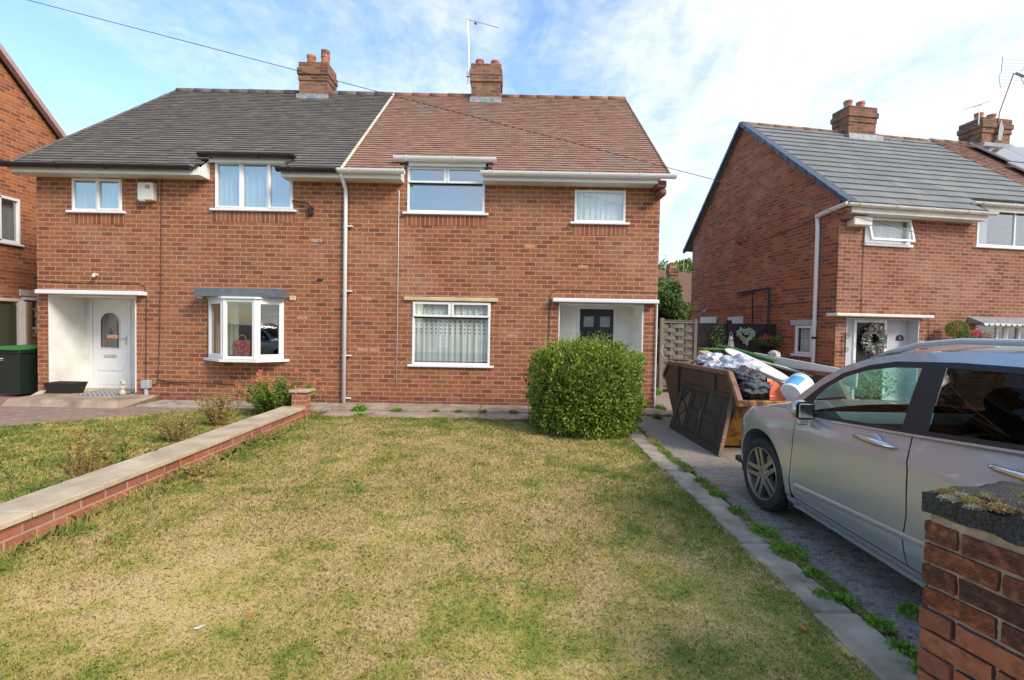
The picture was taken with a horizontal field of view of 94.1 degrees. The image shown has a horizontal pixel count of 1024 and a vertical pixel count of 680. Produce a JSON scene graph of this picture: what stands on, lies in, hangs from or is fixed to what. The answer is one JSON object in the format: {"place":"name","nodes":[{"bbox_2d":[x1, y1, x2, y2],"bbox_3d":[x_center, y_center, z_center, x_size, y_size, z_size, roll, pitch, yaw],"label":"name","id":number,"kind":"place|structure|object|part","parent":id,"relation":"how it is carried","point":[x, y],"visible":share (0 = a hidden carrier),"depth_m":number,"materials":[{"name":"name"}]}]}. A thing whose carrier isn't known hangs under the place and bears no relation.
{"place":"outdoors","nodes":[
{"label":"outdoors","id":0,"kind":"place"},
{"bbox_2d":[0,43,66,345],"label":"brick house","id":1,"kind":"structure","parent":0,"point":[28,122],"depth_m":10.84,"materials":[{"name":"brown brick"}]},
{"bbox_2d":[0,304,16,345],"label":"side door","id":2,"kind":"structure","parent":1,"relation":"in","point":[8,325],"depth_m":10.63,"materials":[{"name":"green wood"}]},
{"bbox_2d":[0,195,23,246],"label":"window","id":3,"kind":"structure","parent":1,"relation":"in","point":[6,203],"depth_m":10.77,"materials":[{"name":"white plastic"}]},
{"bbox_2d":[21,297,36,328],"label":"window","id":4,"kind":"structure","parent":1,"relation":"in","point":[24,299],"depth_m":11.27,"materials":[{"name":"white plastic"}]},
{"bbox_2d":[0,392,207,425],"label":"paved forecourt","id":5,"kind":"structure","parent":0,"point":[13,415],"depth_m":8.02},
{"bbox_2d":[0,344,37,393],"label":"wheelie bin","id":6,"kind":"object","parent":5,"relation":"on","point":[18,369],"visible":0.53,"depth_m":9.43,"materials":[{"name":"green plastic"}]},
{"bbox_2d":[19,302,32,344],"bbox_3d":[-10.944,0.105,10.732,0.200,1.930,0.120,1,2,0],"label":"gate post","id":7,"kind":"object","parent":5,"relation":"on","point":[25,325],"visible":0.53,"depth_m":10.68,"materials":[{"name":"white wood"}]},
{"bbox_2d":[30,390,46,395],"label":"broken slab","id":8,"kind":"structure","parent":5,"relation":"on","point":[40,392],"depth_m":9.24,"materials":[{"name":"beige concrete"}]},
{"bbox_2d":[0,408,258,503],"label":"lawn","id":9,"kind":"structure","parent":0,"point":[72,451],"depth_m":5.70,"materials":[{"name":"green plant"}]},
{"bbox_2d":[0,423,153,481],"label":"dry weed","id":10,"kind":"object","parent":9,"relation":"on","point":[85,466],"visible":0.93,"depth_m":4.68,"materials":[{"name":"brown plant"}]},
{"bbox_2d":[93,438,157,465],"bbox_3d":[-3.979,1.199,4.926,0.983,0.343,0.536,2,2,26],"label":"leafy weed","id":11,"kind":"object","parent":9,"relation":"on","point":[120,451],"visible":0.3,"depth_m":4.85,"materials":[{"name":"green plant"}]},
{"bbox_2d":[148,409,201,441],"bbox_3d":[-4.427,1.085,6.200,0.607,0.458,0.553,1,2,0],"label":"dry weed","id":12,"kind":"object","parent":9,"relation":"on","point":[168,435],"visible":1,"depth_m":6.16,"materials":[{"name":"beige plant"}]},
{"bbox_2d":[192,387,247,425],"bbox_3d":[-4.377,0.995,7.129,0.712,0.588,0.563,0,2,-45],"label":"dry weed","id":13,"kind":"object","parent":9,"relation":"on","point":[213,418],"visible":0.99,"depth_m":7.05,"materials":[{"name":"beige plant"}]},
{"bbox_2d":[228,365,326,413],"bbox_3d":[-4.006,0.847,8.077,1.602,0.932,1.592,1,2,0],"label":"flowering shrub","id":14,"kind":"object","parent":9,"relation":"on","point":[266,396],"visible":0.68,"depth_m":7.97,"materials":[{"name":"green plant"}]},
{"bbox_2d":[136,400,341,411],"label":"paved path","id":15,"kind":"structure","parent":0,"point":[322,407],"depth_m":8.85,"materials":[{"name":"concrete"}]},
{"bbox_2d":[193,410,325,414],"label":"front garden soil","id":16,"kind":"structure","parent":0,"point":[321,412],"depth_m":8.54,"materials":[{"name":"brown soil"}]},
{"bbox_2d":[0,388,313,552],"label":"garden wall","id":17,"kind":"structure","parent":16,"relation":"on","point":[35,512],"depth_m":4.20,"materials":[{"name":"brick"}]},
{"bbox_2d":[0,409,879,679],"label":"lawn","id":18,"kind":"structure","parent":0,"point":[843,648],"depth_m":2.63,"materials":[{"name":"green plant"}]},
{"bbox_2d":[150,452,253,484],"bbox_3d":[-3.191,1.299,4.804,1.208,0.189,1.104,1,2,0],"label":"dry weed","id":19,"kind":"object","parent":18,"relation":"on","point":[190,468],"visible":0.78,"depth_m":4.74,"materials":[{"name":"brown plant"}]},
{"bbox_2d":[244,427,284,441],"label":"dry weed","id":20,"kind":"object","parent":18,"relation":"on","point":[267,434],"visible":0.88,"depth_m":6.25,"materials":[{"name":"brown plant"}]},
{"bbox_2d":[353,412,367,416],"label":"weed clump","id":21,"kind":"object","parent":18,"relation":"on","point":[360,414],"visible":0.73,"depth_m":8.05,"materials":[{"name":"green plant"}]},
{"bbox_2d":[521,329,647,440],"bbox_3d":[1.113,0.732,7.347,1.932,1.822,1.915,1,2,0],"label":"round bush","id":22,"kind":"object","parent":18,"relation":"on","point":[583,387],"visible":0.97,"depth_m":6.78,"materials":[{"name":"green plant"}]},
{"bbox_2d":[319,402,671,419],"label":"house path","id":23,"kind":"structure","parent":0,"point":[425,410],"depth_m":8.63,"materials":[{"name":"concrete"}]},
{"bbox_2d":[351,403,367,411],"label":"weed clump","id":24,"kind":"object","parent":23,"relation":"on","point":[362,407],"visible":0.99,"depth_m":8.54,"materials":[{"name":"green plant"}]},
{"bbox_2d":[391,407,402,411],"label":"weed clump","id":25,"kind":"object","parent":23,"relation":"on","point":[396,409],"visible":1,"depth_m":8.56,"materials":[{"name":"green plant"}]},
{"bbox_2d":[478,409,486,413],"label":"weed clump","id":26,"kind":"object","parent":23,"relation":"on","point":[482,411],"visible":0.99,"depth_m":8.59,"materials":[{"name":"green plant"}]},
{"bbox_2d":[508,409,517,413],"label":"weed clump","id":27,"kind":"object","parent":23,"relation":"on","point":[512,411],"visible":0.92,"depth_m":8.57,"materials":[{"name":"green plant"}]},
{"bbox_2d":[28,0,962,244],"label":"overhead wire","id":28,"kind":"object","parent":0,"point":[494,122],"visible":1,"depth_m":7.90,"materials":[{"name":"rubber"}]},
{"bbox_2d":[0,0,1023,267],"label":"sky","id":29,"kind":"structure","parent":0,"point":[690,71],"materials":[{"name":"blue"}]},
{"bbox_2d":[656,364,667,391],"bbox_3d":[4.805,1.117,20.985,3.950,0.001,18.100,1,2,0],"label":"side passage","id":30,"kind":"object","parent":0,"point":[664,390],"depth_m":14.99,"materials":[{"name":"concrete"}]},
{"bbox_2d":[656,276,689,364],"bbox_3d":[6.839,-0.911,22.036,2.554,4.222,2.444,0,2,-41],"label":"garden tree","id":31,"kind":"object","parent":30,"relation":"on","point":[672,305],"visible":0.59,"depth_m":21.24,"materials":[{"name":"green plant"}]},
{"bbox_2d":[657,318,697,391],"bbox_3d":[4.203,0.408,12.113,0.940,1.910,0.100,1,2,0],"label":"woven fence","id":32,"kind":"object","parent":30,"relation":"on","point":[685,334],"visible":0.63,"depth_m":12.09,"materials":[{"name":"brown wood"}]},
{"bbox_2d":[696,320,775,365],"bbox_3d":[5.668,0.445,12.114,1.970,1.890,0.100,1,2,0],"label":"dark fence","id":33,"kind":"object","parent":30,"relation":"on","point":[703,330],"visible":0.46,"depth_m":12.08,"materials":[{"name":"paint"}]},
{"bbox_2d":[706,324,729,354],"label":"climbing plant","id":34,"kind":"object","parent":33,"relation":"attached to","point":[717,338],"visible":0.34,"depth_m":11.97,"materials":[{"name":"green plant"}]},
{"bbox_2d":[727,332,733,346],"bbox_3d":[5.501,-0.007,11.981,0.180,0.416,0.156,1,2,0],"label":"hanging lantern","id":35,"kind":"object","parent":33,"relation":"hanging from","point":[730,342],"visible":0.81,"depth_m":11.94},
{"bbox_2d":[736,327,755,344],"bbox_3d":[5.879,-0.090,11.984,0.483,0.480,0.169,1,2,0],"label":"heart wreath","id":36,"kind":"object","parent":33,"relation":"hanging from","point":[746,332],"visible":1,"depth_m":11.98,"materials":[{"name":"green plant"}]},
{"bbox_2d":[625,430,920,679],"bbox_3d":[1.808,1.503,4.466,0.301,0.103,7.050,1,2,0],"label":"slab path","id":37,"kind":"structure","parent":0,"point":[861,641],"depth_m":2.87,"materials":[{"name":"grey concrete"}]},
{"bbox_2d":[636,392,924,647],"bbox_3d":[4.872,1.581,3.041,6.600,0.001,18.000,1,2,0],"label":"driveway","id":38,"kind":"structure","parent":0,"point":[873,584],"depth_m":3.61,"materials":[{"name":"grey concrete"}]},
{"bbox_2d":[651,413,662,419],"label":"weed clump","id":39,"kind":"object","parent":38,"relation":"on","point":[656,416],"visible":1,"depth_m":8.40,"materials":[{"name":"green plant"}]},
{"bbox_2d":[654,404,667,410],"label":"weed clump","id":40,"kind":"object","parent":38,"relation":"on","point":[661,406],"visible":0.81,"depth_m":9.29,"materials":[{"name":"green plant"}]},
{"bbox_2d":[669,382,732,456],"bbox_3d":[2.679,1.052,6.834,0.243,0.781,1.788,1,2,-1],"label":"old door","id":41,"kind":"structure","parent":38,"relation":"on","point":[701,416],"depth_m":6.64,"materials":[{"name":"brown wood"}]},
{"bbox_2d":[669,382,730,455],"bbox_3d":[2.679,1.054,6.845,0.243,0.778,1.767,1,2,-1],"label":"door leaf","id":42,"kind":"structure","parent":41,"relation":"in","point":[706,431],"depth_m":6.65,"materials":[{"name":"brown wood"}]},
{"bbox_2d":[662,361,851,445],"bbox_3d":[3.462,0.887,7.273,1.485,1.025,2.957,1,2,0],"label":"waste skip","id":43,"kind":"object","parent":38,"relation":"on","point":[675,374],"visible":0.32,"depth_m":6.38,"materials":[{"name":"yellow paint"}]},
{"bbox_2d":[668,359,687,360],"bbox_3d":[2.861,0.341,7.999,0.481,0.027,0.039,2,2,31],"label":"wood offcut","id":44,"kind":"object","parent":43,"relation":"on","point":[677,360],"visible":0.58,"depth_m":8.04,"materials":[{"name":"brown wood"}]},
{"bbox_2d":[742,377,816,400],"bbox_3d":[3.464,0.626,7.268,1.250,0.368,2.600,1,2,0],"label":"rubble","id":45,"kind":"object","parent":43,"relation":"in","point":[757,398],"depth_m":6.20,"materials":[{"name":"brick"}]},
{"bbox_2d":[696,352,722,365],"bbox_3d":[3.145,0.318,7.522,0.447,0.269,0.545,1,2,0],"label":"rubbish bag","id":46,"kind":"object","parent":45,"relation":"on","point":[707,357],"visible":0.58,"depth_m":7.42,"materials":[{"name":"white plastic"}]},
{"bbox_2d":[697,350,708,354],"bbox_3d":[3.109,0.236,7.570,0.200,0.129,0.244,0,2,-25],"label":"cardboard box","id":47,"kind":"object","parent":46,"relation":"on","point":[703,352],"visible":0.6,"depth_m":7.59,"materials":[{"name":"beige cardboard"}]},
{"bbox_2d":[703,361,722,368],"bbox_3d":[2.973,0.400,6.971,0.390,0.205,0.463,1,2,0],"label":"rubbish bag","id":48,"kind":"object","parent":45,"relation":"on","point":[714,364],"visible":0.41,"depth_m":6.84,"materials":[{"name":"white plastic"}]},
{"bbox_2d":[696,344,775,363],"bbox_3d":[3.524,0.215,7.654,0.479,0.260,1.223,0,2,-27],"label":"carpet roll","id":49,"kind":"object","parent":45,"relation":"on","point":[757,356],"visible":0.82,"depth_m":7.58,"materials":[{"name":"green fabric"}]},
{"bbox_2d":[717,353,763,369],"bbox_3d":[3.245,0.390,6.831,0.592,0.410,0.709,1,2,0],"label":"rubbish bag","id":50,"kind":"object","parent":45,"relation":"on","point":[738,360],"visible":0.48,"depth_m":6.62,"materials":[{"name":"grey plastic"}]},
{"bbox_2d":[725,348,788,381],"bbox_3d":[3.523,0.340,6.928,0.221,0.369,1.566,1,2,-5],"label":"rubbish board","id":51,"kind":"object","parent":50,"relation":"on","point":[770,371],"visible":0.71,"depth_m":6.57,"materials":[{"name":"white wood"}]},
{"bbox_2d":[727,365,765,384],"bbox_3d":[3.112,0.484,6.422,0.491,0.294,0.473,0,2,-22],"label":"rubbish bag","id":52,"kind":"object","parent":45,"relation":"on","point":[743,372],"visible":0.59,"depth_m":6.26,"materials":[{"name":"black plastic"}]},
{"bbox_2d":[738,378,772,398],"bbox_3d":[3.097,0.623,6.144,0.504,0.263,0.401,1,2,0],"label":"rubbish bag","id":53,"kind":"object","parent":45,"relation":"on","point":[752,388],"visible":0.93,"depth_m":6.02,"materials":[{"name":"black plastic"}]},
{"bbox_2d":[760,372,784,383],"bbox_3d":[3.615,0.557,6.365,0.140,0.213,0.784,0,2,-27],"label":"waste plank","id":54,"kind":"object","parent":45,"relation":"on","point":[769,377],"visible":0.1,"depth_m":6.45,"materials":[{"name":"white wood"}]},
{"bbox_2d":[767,378,785,399],"bbox_3d":[3.404,0.625,6.077,0.290,0.270,0.120,1,2,0],"label":"orange sheet","id":55,"kind":"object","parent":45,"relation":"on","point":[775,393],"visible":0.79,"depth_m":6.04,"materials":[{"name":"plastic"}]},
{"bbox_2d":[780,373,813,400],"bbox_3d":[3.598,0.608,6.043,0.388,0.373,0.316,0,2,-35],"label":"plastic bucket","id":56,"kind":"object","parent":45,"relation":"on","point":[794,386],"visible":0.74,"depth_m":5.96,"materials":[{"name":"white plastic"}]},
{"bbox_2d":[757,359,812,376],"bbox_3d":[4.103,0.425,7.112,0.100,0.189,1.815,1,2,-7],"label":"waste plank","id":57,"kind":"object","parent":43,"relation":"on","point":[780,366],"visible":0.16,"depth_m":7.15,"materials":[{"name":"grey wood"}]},
{"bbox_2d":[753,352,857,386],"bbox_3d":[4.283,0.407,7.161,0.030,0.319,2.314,1,2,-3],"label":"waste plank","id":58,"kind":"object","parent":43,"relation":"on","point":[851,380],"visible":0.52,"depth_m":6.81,"materials":[{"name":"white wood"}]},
{"bbox_2d":[768,350,780,359],"bbox_3d":[4.240,0.252,7.713,0.202,0.178,0.186,1,2,0],"label":"stuffing lump","id":59,"kind":"object","parent":58,"relation":"on","point":[773,354],"visible":0.77,"depth_m":7.65,"materials":[{"name":"white fabric"}]},
{"bbox_2d":[633,425,920,667],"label":"joint grass","id":60,"kind":"structure","parent":38,"relation":"on","point":[831,585],"depth_m":3.30,"materials":[{"name":"green plant"}]},
{"bbox_2d":[692,476,708,482],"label":"weed clump","id":61,"kind":"object","parent":60,"relation":"on","point":[696,479],"visible":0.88,"depth_m":4.87,"materials":[{"name":"green plant"}]},
{"bbox_2d":[708,488,727,499],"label":"weed clump","id":62,"kind":"object","parent":60,"relation":"on","point":[716,493],"visible":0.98,"depth_m":4.47,"materials":[{"name":"green plant"}]},
{"bbox_2d":[726,504,747,514],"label":"weed clump","id":63,"kind":"object","parent":60,"relation":"on","point":[734,508],"visible":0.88,"depth_m":4.07,"materials":[{"name":"green plant"}]},
{"bbox_2d":[745,523,782,540],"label":"weed clump","id":64,"kind":"object","parent":60,"relation":"on","point":[769,530],"visible":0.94,"depth_m":3.64,"materials":[{"name":"green plant"}]},
{"bbox_2d":[767,540,810,560],"bbox_3d":[1.934,1.473,3.343,0.270,0.130,0.264,0,2,-33],"label":"weed clump","id":65,"kind":"object","parent":60,"relation":"on","point":[796,549],"visible":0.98,"depth_m":3.33,"materials":[{"name":"green plant"}]},
{"bbox_2d":[800,565,830,579],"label":"weed clump","id":66,"kind":"object","parent":60,"relation":"on","point":[809,572],"visible":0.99,"depth_m":3.04,"materials":[{"name":"green plant"}]},
{"bbox_2d":[808,586,832,599],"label":"weed clump","id":67,"kind":"object","parent":60,"relation":"on","point":[824,593],"visible":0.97,"depth_m":2.81,"materials":[{"name":"green plant"}]},
{"bbox_2d":[830,591,856,609],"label":"weed clump","id":68,"kind":"object","parent":60,"relation":"on","point":[837,596],"visible":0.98,"depth_m":2.74,"materials":[{"name":"green plant"}]},
{"bbox_2d":[863,611,897,634],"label":"weed clump","id":69,"kind":"object","parent":60,"relation":"on","point":[872,619],"visible":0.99,"depth_m":2.53,"materials":[{"name":"green plant"}]},
{"bbox_2d":[883,635,917,659],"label":"weed clump","id":70,"kind":"object","parent":60,"relation":"on","point":[906,645],"visible":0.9,"depth_m":2.34,"materials":[{"name":"green plant"}]},
{"bbox_2d":[906,658,922,672],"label":"weed clump","id":71,"kind":"object","parent":60,"relation":"on","point":[915,665],"visible":0.26,"depth_m":2.20,"materials":[{"name":"green plant"}]},
{"bbox_2d":[831,360,913,398],"bbox_3d":[7.380,0.938,9.835,2.307,1.092,1.106,1,2,-9],"label":"border plant","id":72,"kind":"object","parent":38,"relation":"on","point":[876,380],"visible":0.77,"depth_m":9.83,"materials":[{"name":"green plant"}]},
{"bbox_2d":[735,338,1023,586],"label":"parked car","id":73,"kind":"object","parent":38,"relation":"on","point":[863,474],"visible":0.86,"depth_m":2.80,"materials":[{"name":"silver metal"}]},
{"bbox_3d":[2.202,0.886,3.204,0.086,0.729,1.100,1,2,0],"label":"door","id":74,"kind":"part","parent":73,"relation":"part of","materials":[{"name":"silver metal"}]},
{"bbox_3d":[2.219,0.874,2.214,0.096,0.806,0.942,1,2,0],"label":"door","id":75,"kind":"part","parent":73,"relation":"part of","materials":[{"name":"silver metal"}]},
{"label":"side window","id":76,"kind":"part","parent":73,"relation":"part of","materials":[{"name":"black glass"}]},
{"bbox_2d":[895,601,919,619],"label":"weed clump","id":77,"kind":"object","parent":38,"relation":"on","point":[903,608],"visible":0.58,"depth_m":2.67,"materials":[{"name":"green plant"}]},
{"bbox_2d":[917,481,1023,679],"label":"gate pier","id":78,"kind":"structure","parent":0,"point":[971,615],"depth_m":1.56,"materials":[{"name":"brick"}]},
{"label":"ground","id":79,"kind":"structure","parent":0,"visible":0},
{"bbox_2d":[0,49,392,407],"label":"brick house","id":80,"kind":"structure","parent":79,"relation":"on","point":[187,238],"depth_m":9.29,"materials":[{"name":"brown brick"}]},
{"bbox_2d":[43,381,87,393],"bbox_3d":[-8.759,0.938,9.363,0.580,0.220,0.340,1,2,0],"label":"planter trough","id":81,"kind":"object","parent":80,"relation":"on","point":[65,387],"visible":0.93,"depth_m":9.22,"materials":[{"name":"black plastic"}]},
{"bbox_2d":[65,178,125,213],"bbox_3d":[-8.035,-2.796,9.254,1.130,0.685,0.163,1,2,0],"label":"window","id":82,"kind":"structure","parent":80,"relation":"in","point":[104,195],"depth_m":9.29,"materials":[{"name":"white plastic"}]},
{"bbox_2d":[77,391,134,395],"bbox_3d":[-7.921,1.042,9.310,0.700,0.014,0.550,1,2,0],"label":"door mat","id":83,"kind":"object","parent":80,"relation":"on","point":[105,393],"depth_m":9.23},
{"bbox_2d":[93,302,127,385],"bbox_3d":[-8.513,0.102,10.098,0.740,1.820,0.105,1,2,0],"label":"door","id":84,"kind":"structure","parent":80,"relation":"in","point":[110,355],"depth_m":10.10,"materials":[{"name":"white plastic"}]},
{"bbox_2d":[119,379,125,394],"bbox_3d":[-7.476,0.910,9.151,0.127,0.314,0.099,1,2,0],"label":"garden ornament","id":85,"kind":"object","parent":80,"relation":"on","point":[122,391],"visible":1,"depth_m":9.12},
{"bbox_2d":[234,335,249,355],"bbox_3d":[-5.368,0.109,9.479,0.270,0.436,0.140,1,2,0],"label":"gift bag","id":86,"kind":"object","parent":80,"relation":"in","point":[241,347],"visible":0.92,"depth_m":9.41,"materials":[{"name":"paper"}]},
{"bbox_2d":[203,296,288,362],"bbox_3d":[-5.177,-0.206,9.192,1.680,1.228,0.563,1,2,0],"label":"window","id":87,"kind":"structure","parent":80,"relation":"in","point":[226,307],"depth_m":9.12,"materials":[{"name":"white plastic"}]},
{"bbox_2d":[209,162,296,211],"bbox_3d":[-4.991,-2.969,9.247,1.670,0.965,0.162,1,2,0],"label":"window","id":88,"kind":"structure","parent":80,"relation":"in","point":[258,187],"depth_m":9.29,"materials":[{"name":"white plastic"}]},
{"bbox_2d":[336,19,676,407],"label":"brick house","id":89,"kind":"structure","parent":79,"relation":"on","point":[485,255],"depth_m":9.29,"materials":[{"name":"brown brick"}]},
{"bbox_2d":[402,166,488,215],"bbox_3d":[-1.277,-2.885,9.219,1.660,0.935,0.105,1,2,0],"label":"window","id":90,"kind":"structure","parent":89,"relation":"in","point":[446,182],"depth_m":9.21,"materials":[{"name":"white plastic"}]},
{"bbox_2d":[407,301,493,367],"bbox_3d":[-1.188,-0.109,9.320,1.680,1.285,0.159,1,2,0],"label":"window","id":91,"kind":"structure","parent":89,"relation":"in","point":[450,331],"depth_m":9.37,"materials":[{"name":"white plastic"}]},
{"bbox_2d":[580,309,612,343],"bbox_3d":[1.780,0.284,10.122,0.690,1.875,0.066,1,2,0],"label":"door","id":92,"kind":"structure","parent":89,"relation":"in","point":[591,320],"depth_m":10.09,"materials":[{"name":"blue paint"}]},
{"bbox_2d":[570,190,629,224],"bbox_3d":[1.703,-2.565,9.252,1.150,0.665,0.157,1,2,0],"label":"window","id":93,"kind":"structure","parent":89,"relation":"in","point":[597,207],"depth_m":9.30,"materials":[{"name":"white plastic"}]},
{"bbox_2d":[658,254,691,303],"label":"distant house","id":94,"kind":"structure","parent":79,"relation":"on","point":[683,277],"depth_m":30.96,"materials":[{"name":"brick"}]},
{"bbox_2d":[658,257,691,273],"bbox_3d":[13.364,-3.017,39.895,4.690,7.712,5.373,0,2,-37],"label":"garden tree","id":95,"kind":"object","parent":79,"relation":"on","point":[687,265],"visible":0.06,"depth_m":38.54,"materials":[{"name":"green plant"}]},
{"bbox_2d":[680,303,690,343],"bbox_3d":[9.235,-0.488,25.934,3.166,3.260,2.455,1,2,0],"label":"garden tree","id":96,"kind":"object","parent":79,"relation":"on","point":[687,316],"visible":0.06,"depth_m":25.25,"materials":[{"name":"green plant"}]},
{"bbox_2d":[683,99,1023,403],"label":"brick house","id":97,"kind":"structure","parent":79,"relation":"on","point":[825,287],"depth_m":11.04,"materials":[{"name":"brown brick"}]},
{"bbox_2d":[753,320,785,349],"bbox_3d":[6.447,-0.119,11.942,0.940,0.756,0.886,2,2,37],"label":"hanging basket","id":98,"kind":"object","parent":97,"relation":"attached to","point":[771,344],"visible":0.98,"depth_m":11.85,"materials":[{"name":"green plant"}]},
{"bbox_2d":[790,326,811,356],"bbox_3d":[6.883,0.027,11.198,0.230,0.720,0.640,1,2,-9],"label":"window","id":99,"kind":"structure","parent":97,"relation":"in","point":[806,331],"depth_m":11.31,"materials":[{"name":"white plastic"}]},
{"bbox_2d":[854,322,883,398],"bbox_3d":[8.021,0.521,10.746,0.710,1.840,0.040,1,2,-9],"label":"door","id":100,"kind":"structure","parent":97,"relation":"in","point":[860,356],"depth_m":10.71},
{"bbox_2d":[861,322,887,354],"bbox_3d":[8.069,-0.029,10.625,0.732,0.753,0.233,1,2,-9],"label":"door wreath","id":101,"kind":"object","parent":97,"relation":"attached to","point":[881,336],"depth_m":10.60,"materials":[{"name":"green plant"}]},
{"bbox_2d":[864,217,915,247],"bbox_3d":[8.220,-2.354,10.429,1.220,0.630,0.309,1,2,-9],"label":"window","id":102,"kind":"structure","parent":97,"relation":"in","point":[878,234],"depth_m":10.50,"materials":[{"name":"white plastic"}]},
{"bbox_2d":[946,327,1007,338],"bbox_3d":[10.161,0.022,10.499,1.426,0.628,0.864,1,2,-9],"label":"flower basket","id":103,"kind":"object","parent":97,"relation":"attached to","point":[979,335],"visible":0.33,"depth_m":10.34,"materials":[{"name":"green plant"}]},
{"bbox_2d":[973,203,1023,249],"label":"window","id":104,"kind":"structure","parent":97,"relation":"in","point":[1012,247],"depth_m":10.91,"materials":[{"name":"white plastic"}]},
{"bbox_2d":[975,324,1023,338],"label":"window","id":105,"kind":"structure","parent":97,"relation":"in","point":[1004,328],"depth_m":10.99,"materials":[{"name":"white plastic"}]},
{"bbox_2d":[930,57,1023,184],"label":"brick house","id":106,"kind":"structure","parent":79,"relation":"on","point":[984,141],"depth_m":14.29,"materials":[{"name":"brown brick"}]},
{"label":"right forecourt","id":107,"kind":"structure","parent":0,"visible":0},
{"bbox_2d":[944,320,970,337],"bbox_3d":[9.726,0.529,10.453,0.433,1.943,0.435,1,2,-9],"label":"topiary ball","id":108,"kind":"object","parent":107,"relation":"on","point":[966,328],"visible":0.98,"depth_m":10.39,"materials":[{"name":"green plant"}]}
]}

